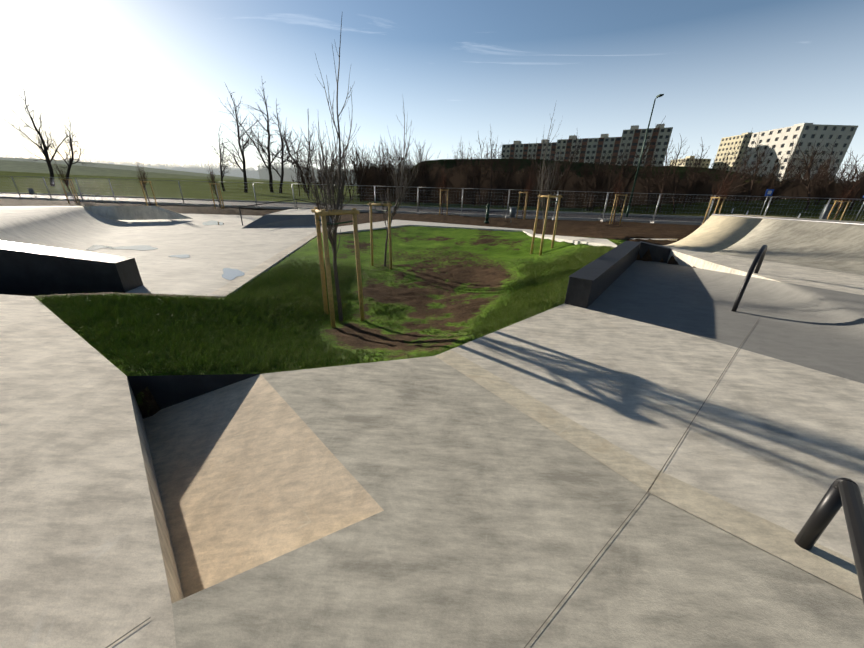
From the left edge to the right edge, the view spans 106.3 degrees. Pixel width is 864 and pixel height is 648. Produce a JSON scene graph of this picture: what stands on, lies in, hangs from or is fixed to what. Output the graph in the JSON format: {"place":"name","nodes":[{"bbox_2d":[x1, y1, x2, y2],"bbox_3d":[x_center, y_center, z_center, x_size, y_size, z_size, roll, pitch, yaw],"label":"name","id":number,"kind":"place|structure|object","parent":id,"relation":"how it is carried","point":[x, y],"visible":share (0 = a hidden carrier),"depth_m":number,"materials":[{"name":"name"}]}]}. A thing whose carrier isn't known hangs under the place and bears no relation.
{"place":"outdoors","nodes":[
{"label":"outdoors","id":0,"kind":"place"},
{"bbox_2d":[0,157,634,213],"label":"field hill","id":1,"kind":"structure","parent":0,"point":[38,170],"depth_m":75.21,"materials":[{"name":"green plant"}]},
{"bbox_2d":[2,85,74,185],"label":"bare tree","id":2,"kind":"object","parent":1,"relation":"on","point":[44,148],"visible":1,"depth_m":57.26,"materials":[{"name":"brown plant"}]},
{"bbox_2d":[46,114,96,183],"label":"bare tree","id":3,"kind":"object","parent":1,"relation":"on","point":[70,163],"visible":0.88,"depth_m":66.25,"materials":[{"name":"brown"}]},
{"bbox_2d":[1,152,259,178],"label":"treeline","id":4,"kind":"object","parent":1,"relation":"on","point":[232,171],"depth_m":395.46,"materials":[{"name":"grey"}]},
{"bbox_2d":[1,154,348,181],"bbox_3d":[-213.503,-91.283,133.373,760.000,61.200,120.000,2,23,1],"label":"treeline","id":5,"kind":"object","parent":1,"relation":"on","point":[145,166],"depth_m":150.33,"materials":[{"name":"plant"}]},
{"bbox_2d":[258,162,395,184],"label":"treeline","id":6,"kind":"object","parent":1,"relation":"on","point":[262,170],"depth_m":279.48,"materials":[{"name":"grey"}]},
{"bbox_2d":[0,192,700,418],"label":"terrain","id":7,"kind":"structure","parent":0,"point":[433,291],"depth_m":6.34,"materials":[{"name":"green plant"}]},
{"bbox_2d":[48,146,75,202],"bbox_3d":[-29.968,-12.057,26.253,0.892,4.322,1.198,21,30,39],"label":"street tree","id":8,"kind":"object","parent":7,"relation":"on","point":[66,183],"visible":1,"depth_m":26.25,"materials":[{"name":"brown"}]},
{"bbox_2d":[59,179,80,203],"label":"tree support stakes","id":9,"kind":"object","parent":7,"relation":"on","point":[72,190],"visible":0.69,"depth_m":26.88,"materials":[{"name":"brown wood"}]},
{"bbox_2d":[67,193,103,203],"bbox_3d":[-29.821,-10.811,27.832,2.805,0.818,0.226,-1,23,-7],"label":"bike rack","id":10,"kind":"object","parent":7,"relation":"on","point":[87,196],"visible":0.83,"depth_m":27.76,"materials":[{"name":"grey metal"}]},
{"bbox_2d":[0,294,183,647],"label":"deck","id":11,"kind":"structure","parent":7,"relation":"on","point":[87,558],"depth_m":1.80,"materials":[{"name":"grey concrete"}]},
{"bbox_2d":[143,374,383,597],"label":"skate ramp","id":12,"kind":"structure","parent":11,"relation":"on","point":[252,472],"depth_m":2.18,"materials":[{"name":"beige concrete"}]},
{"bbox_2d":[127,374,258,408],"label":"pit wall","id":13,"kind":"structure","parent":12,"relation":"on","point":[166,391],"depth_m":3.04,"materials":[{"name":"black concrete"}]},
{"bbox_2d":[131,144,150,205],"bbox_3d":[-21.634,-10.963,24.167,0.851,4.328,1.024,2,23,1],"label":"street tree","id":14,"kind":"object","parent":7,"relation":"on","point":[144,176],"visible":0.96,"depth_m":24.13,"materials":[{"name":"brown plant"}]},
{"bbox_2d":[139,181,157,206],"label":"tree support stakes","id":15,"kind":"object","parent":7,"relation":"on","point":[144,192],"visible":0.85,"depth_m":24.44,"materials":[{"name":"brown wood"}]},
{"bbox_2d":[92,213,333,296],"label":"concrete pavement","id":16,"kind":"structure","parent":7,"relation":"on","point":[212,251],"depth_m":12.16,"materials":[{"name":"grey concrete"}]},
{"bbox_2d":[0,240,142,294],"bbox_3d":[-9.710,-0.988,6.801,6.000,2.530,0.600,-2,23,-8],"label":"ledge","id":17,"kind":"object","parent":16,"relation":"on","point":[40,270],"visible":0.4,"depth_m":6.80,"materials":[{"name":"black concrete"}]},
{"bbox_2d":[0,206,192,251],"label":"ramp","id":18,"kind":"structure","parent":16,"relation":"on","point":[81,228],"depth_m":14.07,"materials":[{"name":"grey concrete"}]},
{"bbox_2d":[86,220,244,279],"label":"puddles","id":19,"kind":"object","parent":16,"relation":"on","point":[229,274],"visible":0.77,"depth_m":11.57,"materials":[{"name":"grey liquid"}]},
{"bbox_2d":[211,229,321,295],"bbox_3d":[-5.479,-3.059,12.871,0.400,0.001,12.886,-1,23,-7],"label":"kerb strip","id":20,"kind":"object","parent":16,"relation":"on","point":[232,285],"visible":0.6,"depth_m":9.29,"materials":[{"name":"grey concrete"}]},
{"bbox_2d":[239,199,325,224],"bbox_3d":[-10.021,-8.024,22.922,2.704,1.250,8.522,2,23,1],"label":"rail","id":21,"kind":"object","parent":16,"relation":"on","point":[269,203],"visible":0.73,"depth_m":21.89,"materials":[{"name":"grey metal"}]},
{"bbox_2d":[243,209,330,227],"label":"ramp","id":22,"kind":"structure","parent":16,"relation":"on","point":[294,217],"depth_m":19.63,"materials":[{"name":"grey concrete"}]},
{"bbox_2d":[205,151,220,207],"bbox_3d":[-17.756,-11.658,26.124,0.731,4.319,1.210,-16,28,-36],"label":"street tree","id":23,"kind":"object","parent":7,"relation":"on","point":[212,178],"visible":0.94,"depth_m":26.04,"materials":[{"name":"brown"}]},
{"bbox_2d":[209,183,224,208],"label":"tree support stakes","id":24,"kind":"object","parent":7,"relation":"on","point":[218,194],"visible":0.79,"depth_m":26.47,"materials":[{"name":"brown wood"}]},
{"bbox_2d":[210,126,231,190],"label":"bare tree","id":25,"kind":"object","parent":7,"relation":"on","point":[222,155],"visible":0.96,"depth_m":58.22,"materials":[{"name":"brown"}]},
{"bbox_2d":[220,86,260,192],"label":"bare tree","id":26,"kind":"object","parent":7,"relation":"on","point":[242,148],"visible":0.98,"depth_m":56.30,"materials":[{"name":"brown"}]},
{"bbox_2d":[225,81,281,191],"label":"bare tree","id":27,"kind":"object","parent":7,"relation":"on","point":[268,156],"visible":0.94,"depth_m":57.17,"materials":[{"name":"brown"}]},
{"bbox_2d":[250,99,307,192],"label":"bare tree","id":28,"kind":"object","parent":7,"relation":"on","point":[281,159],"visible":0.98,"depth_m":59.02,"materials":[{"name":"brown plant"}]},
{"bbox_2d":[254,128,306,192],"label":"bare tree","id":29,"kind":"object","parent":7,"relation":"on","point":[292,146],"visible":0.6,"depth_m":64.69,"materials":[{"name":"brown"}]},
{"bbox_2d":[294,122,319,193],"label":"bare tree","id":30,"kind":"object","parent":7,"relation":"on","point":[308,161],"visible":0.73,"depth_m":58.46,"materials":[{"name":"brown"}]},
{"bbox_2d":[284,151,358,199],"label":"bare trees","id":31,"kind":"object","parent":7,"relation":"on","point":[302,179],"visible":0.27,"depth_m":46.31,"materials":[{"name":"brown plant"}]},
{"bbox_2d":[313,137,330,191],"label":"bare tree","id":32,"kind":"object","parent":7,"relation":"on","point":[322,162],"visible":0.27,"depth_m":64.82,"materials":[{"name":"brown"}]},
{"bbox_2d":[290,18,365,320],"bbox_3d":[-1.631,-2.222,5.287,0.866,4.506,1.021,14,25,27],"label":"tree","id":33,"kind":"object","parent":7,"relation":"on","point":[338,199],"visible":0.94,"depth_m":5.28,"materials":[{"name":"brown plant"}]},
{"bbox_2d":[311,207,364,327],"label":"stakes","id":34,"kind":"object","parent":7,"relation":"on","point":[323,213],"visible":0.83,"depth_m":5.46,"materials":[{"name":"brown wood"}]},
{"bbox_2d":[368,202,391,268],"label":"stakes","id":35,"kind":"object","parent":7,"relation":"on","point":[370,204],"visible":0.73,"depth_m":9.93,"materials":[{"name":"brown wood"}]},
{"bbox_2d":[379,102,420,265],"bbox_3d":[-0.990,-4.024,9.658,1.390,4.686,0.855,-8,24,-22],"label":"tree","id":36,"kind":"object","parent":7,"relation":"on","point":[403,183],"visible":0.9,"depth_m":9.62,"materials":[{"name":"brown plant"}]},
{"bbox_2d":[0,176,863,224],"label":"fence","id":37,"kind":"object","parent":7,"relation":"on","point":[506,216],"visible":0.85,"depth_m":25.53,"materials":[{"name":"grey metal"}]},
{"bbox_2d":[436,164,448,214],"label":"street tree","id":38,"kind":"object","parent":7,"relation":"on","point":[444,180],"visible":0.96,"depth_m":24.80,"materials":[{"name":"brown"}]},
{"bbox_2d":[439,189,448,214],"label":"tree support stakes","id":39,"kind":"object","parent":7,"relation":"on","point":[447,190],"visible":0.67,"depth_m":25.04,"materials":[{"name":"brown wood"}]},
{"bbox_2d":[484,203,489,222],"bbox_3d":[3.425,-6.867,20.084,0.371,1.180,0.324,2,23,1],"label":"bollard","id":40,"kind":"object","parent":7,"relation":"on","point":[487,214],"visible":1,"depth_m":20.04,"materials":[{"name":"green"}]},
{"bbox_2d":[510,207,515,222],"bbox_3d":[5.146,-6.966,20.739,0.419,0.950,0.445,2,23,1],"label":"bin","id":41,"kind":"object","parent":7,"relation":"on","point":[512,211],"visible":1,"depth_m":20.54,"materials":[{"name":"grey metal"}]},
{"bbox_2d":[172,356,863,647],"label":"concrete slab","id":42,"kind":"structure","parent":7,"relation":"on","point":[497,522],"depth_m":1.57,"materials":[{"name":"grey concrete"}]},
{"bbox_2d":[437,304,863,599],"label":"concrete paving","id":43,"kind":"object","parent":42,"relation":"attached to","point":[777,441],"visible":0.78,"depth_m":2.79,"materials":[{"name":"grey concrete"}]},
{"bbox_2d":[106,319,758,647],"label":"joints","id":44,"kind":"object","parent":43,"relation":"on","point":[590,563],"visible":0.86,"depth_m":1.61,"materials":[{"name":"grey concrete"}]},
{"bbox_2d":[435,350,861,598],"bbox_3d":[2.827,1.463,0.950,7.866,0.001,0.557,21,30,39],"label":"edge band","id":45,"kind":"object","parent":43,"relation":"on","point":[829,565],"visible":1,"depth_m":1.94,"materials":[{"name":"grey concrete"}]},
{"bbox_2d":[794,478,863,603],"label":"rail","id":46,"kind":"object","parent":42,"relation":"on","point":[845,493],"visible":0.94,"depth_m":1.45,"materials":[{"name":"black metal"}]},
{"bbox_2d":[516,191,527,218],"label":"tree support stakes","id":47,"kind":"object","parent":7,"relation":"on","point":[525,208],"visible":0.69,"depth_m":23.99,"materials":[{"name":"brown wood"}]},
{"bbox_2d":[521,161,536,218],"bbox_3d":[7.122,-9.902,23.547,0.864,4.328,0.882,12,25,23],"label":"street tree","id":48,"kind":"object","parent":7,"relation":"on","point":[528,187],"visible":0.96,"depth_m":23.52,"materials":[{"name":"brown plant"}]},
{"bbox_2d":[530,194,561,255],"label":"stakes","id":49,"kind":"object","parent":7,"relation":"on","point":[559,197],"visible":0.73,"depth_m":11.07,"materials":[{"name":"brown wood"}]},
{"bbox_2d":[533,105,567,249],"bbox_3d":[3.878,-4.713,10.805,1.121,4.628,0.967,2,23,1],"label":"tree","id":50,"kind":"object","parent":7,"relation":"on","point":[543,205],"visible":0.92,"depth_m":10.77,"materials":[{"name":"brown plant"}]},
{"bbox_2d":[317,116,863,212],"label":"thicket","id":51,"kind":"object","parent":7,"relation":"on","point":[385,161],"visible":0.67,"depth_m":37.60,"materials":[{"name":"brown plant"}]},
{"bbox_2d":[564,241,671,307],"bbox_3d":[4.068,-0.950,7.335,5.836,1.322,1.050,-20,31,-41],"label":"ledge","id":52,"kind":"object","parent":7,"relation":"on","point":[589,284],"visible":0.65,"depth_m":5.93,"materials":[{"name":"black concrete"}]},
{"bbox_2d":[609,194,627,224],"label":"tree support stakes","id":53,"kind":"object","parent":7,"relation":"on","point":[626,195],"visible":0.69,"depth_m":21.70,"materials":[{"name":"brown wood"}]},
{"bbox_2d":[613,162,625,223],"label":"street tree","id":54,"kind":"object","parent":7,"relation":"on","point":[616,190],"visible":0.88,"depth_m":21.53,"materials":[{"name":"brown plant"}]},
{"bbox_2d":[702,197,725,223],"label":"tree support stakes","id":55,"kind":"object","parent":7,"relation":"on","point":[716,206],"visible":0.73,"depth_m":20.23,"materials":[{"name":"brown wood"}]},
{"bbox_2d":[663,214,779,252],"bbox_3d":[8.499,-2.223,9.558,3.750,1.820,1.215,-9,25,-25],"label":"quarter pipe","id":56,"kind":"object","parent":7,"relation":"on","point":[712,233],"visible":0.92,"depth_m":9.14,"materials":[{"name":"grey concrete"}]},
{"bbox_2d":[587,260,863,383],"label":"concrete floor","id":57,"kind":"structure","parent":7,"relation":"on","point":[819,329],"depth_m":4.86,"materials":[{"name":"grey concrete"}]},
{"bbox_2d":[731,245,766,311],"bbox_3d":[5.436,-0.828,5.504,1.886,0.990,0.060,-18,29,-39],"label":"grind rail","id":58,"kind":"object","parent":57,"relation":"on","point":[759,258],"visible":0.9,"depth_m":5.04,"materials":[{"name":"black metal"}]},
{"bbox_2d":[712,157,742,213],"bbox_3d":[17.880,-8.072,19.897,1.034,4.295,1.114,2,23,1],"label":"street tree","id":59,"kind":"object","parent":7,"relation":"on","point":[722,199],"visible":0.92,"depth_m":19.86,"materials":[{"name":"brown"}]},
{"bbox_2d":[630,238,863,294],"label":"concrete pavement","id":60,"kind":"structure","parent":7,"relation":"on","point":[817,278],"depth_m":6.41,"materials":[{"name":"grey concrete"}]},
{"bbox_2d":[713,217,863,274],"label":"skate ramp","id":61,"kind":"object","parent":7,"relation":"on","point":[831,247],"visible":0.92,"depth_m":7.66,"materials":[{"name":"grey concrete"}]},
{"bbox_2d":[712,214,863,224],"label":"coping","id":62,"kind":"object","parent":61,"relation":"on","point":[835,222],"visible":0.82,"depth_m":8.32,"materials":[{"name":"grey metal"}]},
{"bbox_2d":[826,200,850,219],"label":"tree support stakes","id":63,"kind":"object","parent":7,"relation":"on","point":[838,209],"visible":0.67,"depth_m":23.45,"materials":[{"name":"brown wood"}]},
{"bbox_2d":[0,193,705,221],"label":"footpath","id":64,"kind":"structure","parent":0,"point":[411,209],"depth_m":31.95,"materials":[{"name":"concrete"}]},
{"bbox_2d":[27,188,36,197],"bbox_3d":[-40.714,-13.321,32.983,0.419,0.950,0.445,2,23,1],"label":"bin","id":65,"kind":"object","parent":64,"relation":"on","point":[31,190],"visible":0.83,"depth_m":32.83,"materials":[{"name":"grey metal"}]},
{"bbox_2d":[0,192,708,224],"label":"road kerbs","id":66,"kind":"structure","parent":64,"relation":"on","point":[473,215],"depth_m":30.40,"materials":[{"name":"grey concrete"}]},
{"bbox_2d":[625,94,663,216],"bbox_3d":[17.685,-13.716,27.213,0.300,9.110,1.159,5,23,7],"label":"lamp post","id":67,"kind":"object","parent":64,"relation":"on","point":[632,192],"visible":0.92,"depth_m":27.63,"materials":[{"name":"grey metal"}]},
{"bbox_2d":[819,204,832,218],"bbox_3d":[34.365,-9.635,28.353,0.420,1.560,0.360,5,23,7],"label":"cabinet","id":68,"kind":"object","parent":64,"relation":"on","point":[829,207],"visible":0.57,"depth_m":28.18,"materials":[{"name":"grey metal"}]},
{"bbox_2d":[833,174,863,219],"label":"street tree","id":69,"kind":"object","parent":64,"relation":"on","point":[838,204],"visible":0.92,"depth_m":23.03,"materials":[{"name":"brown"}]},
{"bbox_2d":[0,0,863,180],"label":"sky","id":70,"kind":"structure","parent":0,"point":[152,76],"materials":[{"name":"blue"}]},
{"bbox_2d":[332,220,616,247],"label":"path","id":71,"kind":"structure","parent":0,"point":[597,242],"depth_m":17.11,"materials":[{"name":"grey concrete"}]},
{"bbox_2d":[501,139,556,159],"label":"apartment building","id":72,"kind":"structure","parent":0,"point":[511,149],"depth_m":215.49,"materials":[{"name":"grey concrete"}]},
{"bbox_2d":[356,159,762,197],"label":"embankment","id":73,"kind":"structure","parent":0,"point":[522,163],"depth_m":64.91,"materials":[{"name":"plant"}]},
{"bbox_2d":[554,134,621,164],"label":"apartment building","id":74,"kind":"structure","parent":0,"point":[605,142],"depth_m":198.08,"materials":[{"name":"grey concrete"}]},
{"bbox_2d":[616,124,672,165],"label":"apartment building","id":75,"kind":"structure","parent":0,"point":[636,135],"depth_m":184.84,"materials":[{"name":"grey concrete"}]},
{"bbox_2d":[669,156,710,167],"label":"apartment building","id":76,"kind":"structure","parent":0,"point":[706,162],"depth_m":259.18,"materials":[{"name":"concrete"}]},
{"bbox_2d":[579,181,863,221],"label":"slope","id":77,"kind":"structure","parent":0,"point":[783,210],"depth_m":36.82,"materials":[{"name":"plant"}]},
{"bbox_2d":[359,163,863,207],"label":"thicket","id":78,"kind":"object","parent":77,"relation":"on","point":[785,186],"visible":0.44,"depth_m":41.93,"materials":[{"name":"brown plant"}]},
{"bbox_2d":[760,189,773,214],"bbox_3d":[33.272,-11.988,32.403,0.600,2.750,0.095,5,23,7],"label":"sign","id":79,"kind":"object","parent":77,"relation":"on","point":[769,192],"visible":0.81,"depth_m":31.99,"materials":[{"name":"blue metal"}]},
{"bbox_2d":[771,140,829,179],"bbox_3d":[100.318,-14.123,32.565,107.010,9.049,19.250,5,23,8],"label":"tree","id":80,"kind":"object","parent":77,"relation":"on","point":[805,171],"visible":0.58,"depth_m":45.77,"materials":[{"name":"brown plant"}]},
{"bbox_2d":[713,132,752,170],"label":"apartment building","id":81,"kind":"structure","parent":0,"point":[727,144],"depth_m":246.22,"materials":[{"name":"beige concrete"}]},
{"bbox_2d":[739,123,857,179],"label":"apartment building","id":82,"kind":"structure","parent":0,"point":[805,134],"depth_m":147.39,"materials":[{"name":"white concrete"}]}
]}

